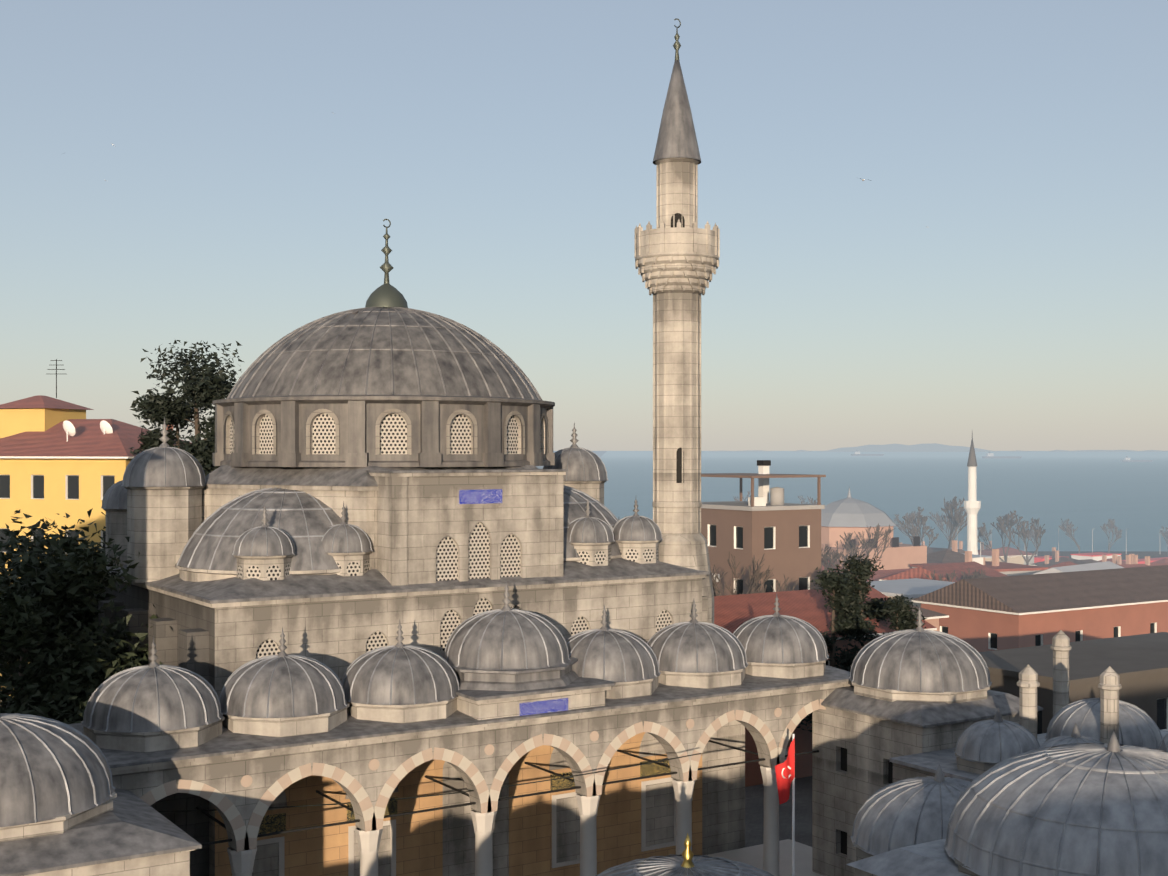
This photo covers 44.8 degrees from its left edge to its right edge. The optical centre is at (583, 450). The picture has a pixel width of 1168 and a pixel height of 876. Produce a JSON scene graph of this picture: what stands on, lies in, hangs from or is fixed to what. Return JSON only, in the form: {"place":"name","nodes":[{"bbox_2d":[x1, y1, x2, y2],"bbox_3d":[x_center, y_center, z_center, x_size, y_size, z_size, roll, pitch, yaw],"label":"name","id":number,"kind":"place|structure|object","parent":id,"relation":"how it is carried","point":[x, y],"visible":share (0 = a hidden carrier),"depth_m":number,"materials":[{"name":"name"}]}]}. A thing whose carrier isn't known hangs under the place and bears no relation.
{"place":"outdoors","nodes":[
{"label":"outdoors","id":0,"kind":"place"},
{"bbox_2d":[101,578,701,697],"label":"mosque hall walls","id":1,"kind":"structure","parent":0,"point":[335,635],"depth_m":47.68,"materials":[{"name":"beige stone"}]},
{"bbox_2d":[68,665,852,875],"bbox_3d":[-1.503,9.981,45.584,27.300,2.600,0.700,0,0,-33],"label":"portico arcade","id":2,"kind":"object","parent":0,"point":[266,773],"visible":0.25,"depth_m":44.09},
{"bbox_2d":[158,753,700,811],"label":"tie rods","id":3,"kind":"object","parent":2,"relation":"attached to","point":[449,793],"visible":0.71,"depth_m":44.04,"materials":[{"name":"grey metal"}]},
{"bbox_2d":[81,579,828,752],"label":"portico domes","id":4,"kind":"structure","parent":2,"relation":"on","point":[506,660],"depth_m":44.71,"materials":[{"name":"grey metal"}]},
{"bbox_2d":[256,758,675,875],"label":"portico back wall","id":5,"kind":"structure","parent":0,"point":[273,823],"depth_m":50.69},
{"bbox_2d":[0,451,1167,846],"bbox_3d":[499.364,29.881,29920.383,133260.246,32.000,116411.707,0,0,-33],"label":"ground","id":6,"kind":"structure","parent":0,"point":[754,815],"depth_m":62.92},
{"bbox_2d":[0,520,108,710],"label":"garden tree","id":7,"kind":"object","parent":6,"relation":"on","point":[87,613],"visible":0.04,"depth_m":55.46,"materials":[{"name":"green plant"}]},
{"bbox_2d":[0,508,162,723],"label":"garden tree","id":8,"kind":"object","parent":6,"relation":"on","point":[71,579],"visible":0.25,"depth_m":49.02,"materials":[{"name":"green plant"}]},
{"bbox_2d":[0,535,170,723],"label":"garden tree","id":9,"kind":"object","parent":6,"relation":"on","point":[19,629],"visible":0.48,"depth_m":46.29,"materials":[{"name":"green plant"}]},
{"bbox_2d":[74,536,104,551],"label":"garden tree","id":10,"kind":"object","parent":6,"relation":"on","point":[76,537],"depth_m":72.87,"materials":[{"name":"green plant"}]},
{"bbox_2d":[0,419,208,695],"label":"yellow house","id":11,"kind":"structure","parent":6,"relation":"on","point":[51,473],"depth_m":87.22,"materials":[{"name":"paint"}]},
{"bbox_2d":[0,395,93,437],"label":"yellow house","id":12,"kind":"structure","parent":11,"relation":"on","point":[39,413],"depth_m":91.76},
{"bbox_2d":[47,359,172,440],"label":"roof clutter","id":13,"kind":"object","parent":11,"relation":"on","point":[69,427],"visible":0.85,"depth_m":88.64,"materials":[{"name":"white metal"}]},
{"bbox_2d":[31,851,189,875],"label":"wall","id":14,"kind":"structure","parent":6,"relation":"on","point":[176,864],"depth_m":32.54,"materials":[{"name":"beige stone"}]},
{"bbox_2d":[0,705,201,875],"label":"domed roof","id":15,"kind":"structure","parent":14,"relation":"on","point":[65,804],"depth_m":32.62,"materials":[{"name":"grey metal"}]},
{"bbox_2d":[128,388,212,454],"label":"pine tree","id":16,"kind":"object","parent":6,"relation":"on","point":[149,439],"visible":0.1,"depth_m":86.00,"materials":[{"name":"green plant"}]},
{"bbox_2d":[130,340,243,475],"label":"pine tree","id":17,"kind":"object","parent":6,"relation":"on","point":[199,387],"visible":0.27,"depth_m":82.69,"materials":[{"name":"green plant"}]},
{"bbox_2d":[79,395,744,875],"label":"mosque walls","id":18,"kind":"structure","parent":6,"relation":"on","point":[295,497],"depth_m":49.58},
{"bbox_2d":[101,417,662,582],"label":"domed turrets","id":19,"kind":"object","parent":18,"relation":"on","point":[152,503],"visible":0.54,"depth_m":50.34,"materials":[{"name":"beige stone"}]},
{"bbox_2d":[223,403,546,460],"bbox_3d":[-7.789,-0.644,55.985,12.700,2.450,12.700,0,0,-33],"label":"dome drum","id":20,"kind":"object","parent":18,"relation":"on","point":[374,411],"visible":0.27,"depth_m":50.31,"materials":[{"name":"beige stone"}]},
{"bbox_2d":[226,219,541,399],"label":"main dome","id":21,"kind":"structure","parent":20,"relation":"on","point":[386,340],"depth_m":51.86,"materials":[{"name":"grey metal"}]},
{"bbox_2d":[230,413,671,658],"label":"lattice windows","id":22,"kind":"structure","parent":18,"relation":"in","point":[393,433],"depth_m":49.92,"materials":[{"name":"beige stone"}]},
{"bbox_2d":[374,475,549,584],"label":"wall","id":23,"kind":"structure","parent":18,"relation":"attached to","point":[435,515],"depth_m":49.10,"materials":[{"name":"beige stone"}]},
{"bbox_2d":[215,732,701,875],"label":"portico wall","id":24,"kind":"structure","parent":6,"relation":"on","point":[323,851],"depth_m":48.36,"materials":[{"name":"stone"}]},
{"bbox_2d":[635,18,719,623],"bbox_3d":[3.726,-0.714,56.812,3.380,33.189,3.380,0,0,-33],"label":"minaret","id":25,"kind":"object","parent":6,"relation":"on","point":[677,252],"visible":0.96,"depth_m":56.01,"materials":[{"name":"stone"}]},
{"bbox_2d":[733,491,750,500],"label":"shore tree","id":26,"kind":"object","parent":6,"relation":"on","point":[748,494],"visible":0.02,"depth_m":336.77,"materials":[{"name":"grey plant"}]},
{"bbox_2d":[711,552,797,595],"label":"bare trees","id":27,"kind":"object","parent":6,"relation":"on","point":[754,583],"visible":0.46,"depth_m":74.59,"materials":[{"name":"brown plant"}]},
{"bbox_2d":[701,501,824,595],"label":"terrace house","id":28,"kind":"structure","parent":6,"relation":"on","point":[785,539],"depth_m":88.22,"materials":[{"name":"paint"}]},
{"bbox_2d":[712,487,783,581],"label":"water tanks","id":29,"kind":"object","parent":28,"relation":"on","point":[776,495],"visible":0.58,"depth_m":88.73,"materials":[{"name":"white plastic"}]},
{"bbox_2d":[701,460,825,506],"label":"pergola","id":30,"kind":"structure","parent":28,"relation":"on","point":[763,475],"depth_m":90.53,"materials":[{"name":"brown wood"}]},
{"bbox_2d":[775,734,794,875],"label":"flag","id":31,"kind":"object","parent":6,"relation":"on","point":[785,774],"visible":1,"depth_m":48.36,"materials":[{"name":"red fabric"}]},
{"bbox_2d":[798,496,813,503],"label":"shore tree","id":32,"kind":"object","parent":6,"relation":"on","point":[803,502],"visible":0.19,"depth_m":358.08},
{"bbox_2d":[714,586,936,786],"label":"building","id":33,"kind":"structure","parent":6,"relation":"on","point":[732,613],"depth_m":70.86,"materials":[{"name":"tile"}]},
{"bbox_2d":[796,566,877,731],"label":"cypress tree","id":34,"kind":"object","parent":6,"relation":"on","point":[850,627],"visible":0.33,"depth_m":68.65,"materials":[{"name":"green plant"}]},
{"bbox_2d":[821,545,865,586],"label":"bare tree","id":35,"kind":"object","parent":6,"relation":"on","point":[824,556],"visible":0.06,"depth_m":106.91,"materials":[{"name":"plant"}]},
{"bbox_2d":[821,560,871,574],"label":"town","id":36,"kind":"object","parent":6,"relation":"on","point":[822,568],"depth_m":141.22,"materials":[{"name":"red tile"}]},
{"bbox_2d":[835,608,878,646],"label":"bush","id":37,"kind":"object","parent":6,"relation":"on","point":[866,638],"visible":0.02,"depth_m":71.05,"materials":[{"name":"green plant"}]},
{"bbox_2d":[821,523,893,576],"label":"bare tree","id":38,"kind":"object","parent":6,"relation":"on","point":[877,534],"visible":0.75,"depth_m":129.46,"materials":[{"name":"plant"}]},
{"bbox_2d":[836,554,891,669],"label":"cypress tree","id":39,"kind":"object","parent":6,"relation":"on","point":[862,571],"visible":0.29,"depth_m":72.39,"materials":[{"name":"green plant"}]},
{"bbox_2d":[821,487,926,569],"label":"domed building","id":40,"kind":"structure","parent":6,"relation":"on","point":[849,514],"depth_m":145.34,"materials":[{"name":"pink brick"}]},
{"bbox_2d":[817,587,948,630],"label":"building","id":41,"kind":"structure","parent":6,"relation":"on","point":[931,617],"depth_m":82.09,"materials":[{"name":"pink brick"}]},
{"bbox_2d":[857,568,914,581],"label":"roof","id":42,"kind":"structure","parent":6,"relation":"on","point":[880,574],"depth_m":137.53,"materials":[{"name":"red tile"}]},
{"bbox_2d":[874,595,925,638],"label":"bush","id":43,"kind":"object","parent":6,"relation":"on","point":[903,616],"visible":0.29,"depth_m":68.02,"materials":[{"name":"green plant"}]},
{"bbox_2d":[894,511,920,540],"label":"bare tree","id":44,"kind":"object","parent":6,"relation":"on","point":[900,528],"visible":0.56,"depth_m":346.99,"materials":[{"name":"plant"}]},
{"bbox_2d":[868,578,954,606],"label":"roof","id":45,"kind":"structure","parent":6,"relation":"on","point":[914,588],"depth_m":108.39,"materials":[{"name":"grey metal"}]},
{"bbox_2d":[812,707,1018,875],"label":"stone wall","id":46,"kind":"structure","parent":6,"relation":"on","point":[852,769],"depth_m":50.72,"materials":[{"name":"beige stone"}]},
{"bbox_2d":[821,604,1042,728],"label":"dome","id":47,"kind":"structure","parent":46,"relation":"on","point":[919,676],"depth_m":49.72,"materials":[{"name":"grey metal"}]},
{"bbox_2d":[899,507,938,548],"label":"bare tree","id":48,"kind":"object","parent":6,"relation":"on","point":[922,520],"visible":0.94,"depth_m":255.52,"materials":[{"name":"plant"}]},
{"bbox_2d":[879,561,1006,581],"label":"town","id":49,"kind":"object","parent":6,"relation":"on","point":[943,569],"visible":0.02,"depth_m":125.64,"materials":[{"name":"brick"}]},
{"bbox_2d":[927,512,959,547],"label":"bare tree","id":50,"kind":"object","parent":6,"relation":"on","point":[938,518],"visible":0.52,"depth_m":367.06,"materials":[{"name":"brown plant"}]},
{"bbox_2d":[927,549,964,562],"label":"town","id":51,"kind":"object","parent":6,"relation":"on","point":[946,556],"visible":0.04,"depth_m":173.56,"materials":[{"name":"grey tile"}]},
{"bbox_2d":[952,540,957,551],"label":"town chimneys","id":52,"kind":"object","parent":51,"relation":"on","point":[955,545],"visible":0.5,"depth_m":177.46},
{"bbox_2d":[927,547,964,553],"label":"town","id":53,"kind":"object","parent":6,"relation":"on","point":[930,549],"visible":0.06,"depth_m":259.60,"materials":[{"name":"grey tile"}]},
{"bbox_2d":[941,496,966,548],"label":"bare tree","id":54,"kind":"object","parent":6,"relation":"on","point":[956,518],"visible":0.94,"depth_m":258.92,"materials":[{"name":"plant"}]},
{"bbox_2d":[924,567,987,581],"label":"bare tree","id":55,"kind":"object","parent":6,"relation":"on","point":[976,573],"visible":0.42,"depth_m":118.31,"materials":[{"name":"plant"}]},
{"bbox_2d":[964,433,980,554],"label":"distant minaret","id":56,"kind":"object","parent":6,"relation":"on","point":[972,505],"visible":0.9,"depth_m":229.90,"materials":[{"name":"stone"}]},
{"bbox_2d":[961,553,991,560],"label":"building","id":57,"kind":"structure","parent":6,"relation":"on","point":[988,558],"depth_m":215.91,"materials":[{"name":"white paint"}]},
{"bbox_2d":[910,561,1047,575],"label":"roofs","id":58,"kind":"structure","parent":6,"relation":"on","point":[1009,569],"depth_m":140.39,"materials":[{"name":"red tile"}]},
{"bbox_2d":[965,542,998,565],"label":"chimneys","id":59,"kind":"object","parent":58,"relation":"on","point":[981,560],"visible":0.67,"depth_m":142.11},
{"bbox_2d":[977,510,1018,561],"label":"bare tree","id":60,"kind":"object","parent":6,"relation":"on","point":[1006,517],"visible":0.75,"depth_m":269.32,"materials":[{"name":"plant"}]},
{"bbox_2d":[978,548,1025,564],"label":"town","id":61,"kind":"object","parent":6,"relation":"on","point":[1018,559],"visible":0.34,"depth_m":306.95,"materials":[{"name":"beige tile"}]},
{"bbox_2d":[981,541,991,550],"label":"town chimneys","id":62,"kind":"object","parent":61,"relation":"on","point":[982,546],"visible":0.32,"depth_m":309.45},
{"bbox_2d":[997,547,1035,564],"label":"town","id":63,"kind":"object","parent":6,"relation":"on","point":[1029,555],"visible":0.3,"depth_m":311.18,"materials":[{"name":"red tile"}]},
{"bbox_2d":[996,514,1045,564],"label":"bare tree","id":64,"kind":"object","parent":6,"relation":"on","point":[1022,532],"visible":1,"depth_m":263.99,"materials":[{"name":"brown plant"}]},
{"bbox_2d":[1024,527,1038,556],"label":"bare tree","id":65,"kind":"object","parent":6,"relation":"on","point":[1032,534],"visible":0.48,"depth_m":396.99,"materials":[{"name":"brown plant"}]},
{"bbox_2d":[912,565,1167,651],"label":"building","id":66,"kind":"structure","parent":6,"relation":"on","point":[999,613],"depth_m":89.54,"materials":[{"name":"tile"}]},
{"bbox_2d":[1036,564,1054,566],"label":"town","id":67,"kind":"object","parent":6,"relation":"on","point":[1044,565],"visible":0.06,"depth_m":228.85,"materials":[{"name":"grey brick"}]},
{"bbox_2d":[1045,555,1048,563],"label":"town chimneys","id":68,"kind":"object","parent":67,"relation":"on","point":[1046,559],"visible":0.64,"depth_m":229.41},
{"bbox_2d":[1034,556,1063,562],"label":"red shore kiosk","id":69,"kind":"object","parent":6,"relation":"on","point":[1039,559],"visible":0.21,"depth_m":325.17,"materials":[{"name":"paint"}]},
{"bbox_2d":[1029,557,1076,565],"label":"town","id":70,"kind":"object","parent":6,"relation":"on","point":[1061,560],"visible":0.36,"depth_m":255.94,"materials":[{"name":"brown tile"}]},
{"bbox_2d":[957,528,1160,553],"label":"shore street lamps","id":71,"kind":"object","parent":6,"relation":"on","point":[1058,539],"visible":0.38,"depth_m":436.93,"materials":[{"name":"grey metal"}]},
{"bbox_2d":[1048,561,1078,568],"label":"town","id":72,"kind":"object","parent":6,"relation":"on","point":[1068,563],"depth_m":178.69,"materials":[{"name":"red tile"}]},
{"bbox_2d":[1059,519,1079,552],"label":"bare tree","id":73,"kind":"object","parent":6,"relation":"on","point":[1068,529],"visible":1,"depth_m":377.86,"materials":[{"name":"plant"}]},
{"bbox_2d":[979,632,1167,733],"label":"dark roofed building","id":74,"kind":"structure","parent":6,"relation":"on","point":[1138,664],"depth_m":59.18,"materials":[{"name":"grey concrete"}]},
{"bbox_2d":[1031,561,1123,574],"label":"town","id":75,"kind":"object","parent":6,"relation":"on","point":[1095,566],"depth_m":121.76,"materials":[{"name":"grey metal"}]},
{"bbox_2d":[1102,555,1106,561],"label":"town chimneys","id":76,"kind":"object","parent":75,"relation":"on","point":[1104,558],"visible":0.36,"depth_m":231.78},
{"bbox_2d":[1117,556,1121,564],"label":"town chimneys","id":77,"kind":"object","parent":75,"relation":"on","point":[1119,559],"visible":0.57,"depth_m":234.20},
{"bbox_2d":[1055,559,1099,564],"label":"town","id":78,"kind":"object","parent":6,"relation":"on","point":[1086,561],"visible":0.11,"depth_m":230.37,"materials":[{"name":"grey tile"}]},
{"bbox_2d":[1070,552,1120,560],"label":"building","id":79,"kind":"structure","parent":6,"relation":"on","point":[1096,556],"depth_m":330.49,"materials":[{"name":"paint"}]},
{"bbox_2d":[1100,519,1122,552],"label":"bare tree","id":80,"kind":"object","parent":6,"relation":"on","point":[1111,526],"visible":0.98,"depth_m":386.93,"materials":[{"name":"plant"}]},
{"bbox_2d":[1099,558,1125,563],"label":"town","id":81,"kind":"object","parent":6,"relation":"on","point":[1123,562],"visible":0.06,"depth_m":236.19,"materials":[{"name":"grey brick"}]},
{"bbox_2d":[1119,563,1167,567],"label":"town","id":82,"kind":"object","parent":6,"relation":"on","point":[1137,565],"depth_m":195.35,"materials":[{"name":"red tile"}]},
{"bbox_2d":[1126,555,1149,564],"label":"chimneys","id":83,"kind":"object","parent":82,"relation":"on","point":[1135,559],"visible":0.38,"depth_m":197.34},
{"bbox_2d":[1122,557,1167,563],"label":"red shore kiosk","id":84,"kind":"object","parent":6,"relation":"on","point":[1141,561],"visible":0.15,"depth_m":340.83,"materials":[{"name":"paint"}]},
{"bbox_2d":[1151,558,1167,562],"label":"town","id":85,"kind":"object","parent":6,"relation":"on","point":[1164,560],"visible":0.1,"depth_m":239.08,"materials":[{"name":"pink brick"}]},
{"bbox_2d":[1159,526,1167,549],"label":"bare tree","id":86,"kind":"object","parent":6,"relation":"on","point":[1164,533],"visible":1,"depth_m":417.61,"materials":[{"name":"plant"}]},
{"bbox_2d":[0,0,1167,450],"label":"sky","id":87,"kind":"structure","parent":0,"point":[506,147],"materials":[{"name":"blue"}]},
{"bbox_2d":[821,544,827,557],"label":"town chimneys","id":88,"kind":"object","parent":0,"point":[823,546],"visible":0.1,"depth_m":142.80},
{"bbox_2d":[596,630,1167,875],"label":"domed roof","id":89,"kind":"structure","parent":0,"point":[1079,788],"depth_m":31.80,"materials":[{"name":"stone"}]},
{"bbox_2d":[600,451,1167,550],"bbox_3d":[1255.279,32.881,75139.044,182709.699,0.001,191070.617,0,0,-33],"label":"sea","id":90,"kind":"structure","parent":0,"point":[1085,493],"depth_m":1260.90,"materials":[{"name":"liquid"}]},
{"bbox_2d":[851,450,883,455],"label":"ship","id":91,"kind":"object","parent":90,"relation":"on","point":[856,453],"visible":1,"depth_m":8954.85},
{"bbox_2d":[982,451,1022,457],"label":"ship","id":92,"kind":"object","parent":90,"relation":"on","point":[989,455],"visible":1,"depth_m":5957.24},
{"bbox_2d":[1121,456,1152,461],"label":"ship","id":93,"kind":"object","parent":90,"relation":"on","point":[1126,459],"visible":1,"depth_m":4166.06},
{"bbox_2d":[708,443,1167,451],"bbox_3d":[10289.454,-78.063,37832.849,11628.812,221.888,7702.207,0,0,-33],"label":"coast hills","id":94,"kind":"structure","parent":0,"point":[934,447],"depth_m":37856.07,"materials":[{"name":"grey"}]},
{"bbox_2d":[959,541,962,549],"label":"town chimneys","id":95,"kind":"object","parent":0,"point":[960,544],"visible":0.36,"depth_m":259.34,"materials":[{"name":"brick"}]},
{"bbox_2d":[1052,547,1058,561],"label":"town chimneys","id":96,"kind":"object","parent":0,"point":[1055,554],"visible":0.64,"depth_m":255.60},
{"bbox_2d":[1112,554,1133,563],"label":"town chimneys","id":97,"kind":"object","parent":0,"point":[1114,558],"visible":0.43,"depth_m":209.01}
]}

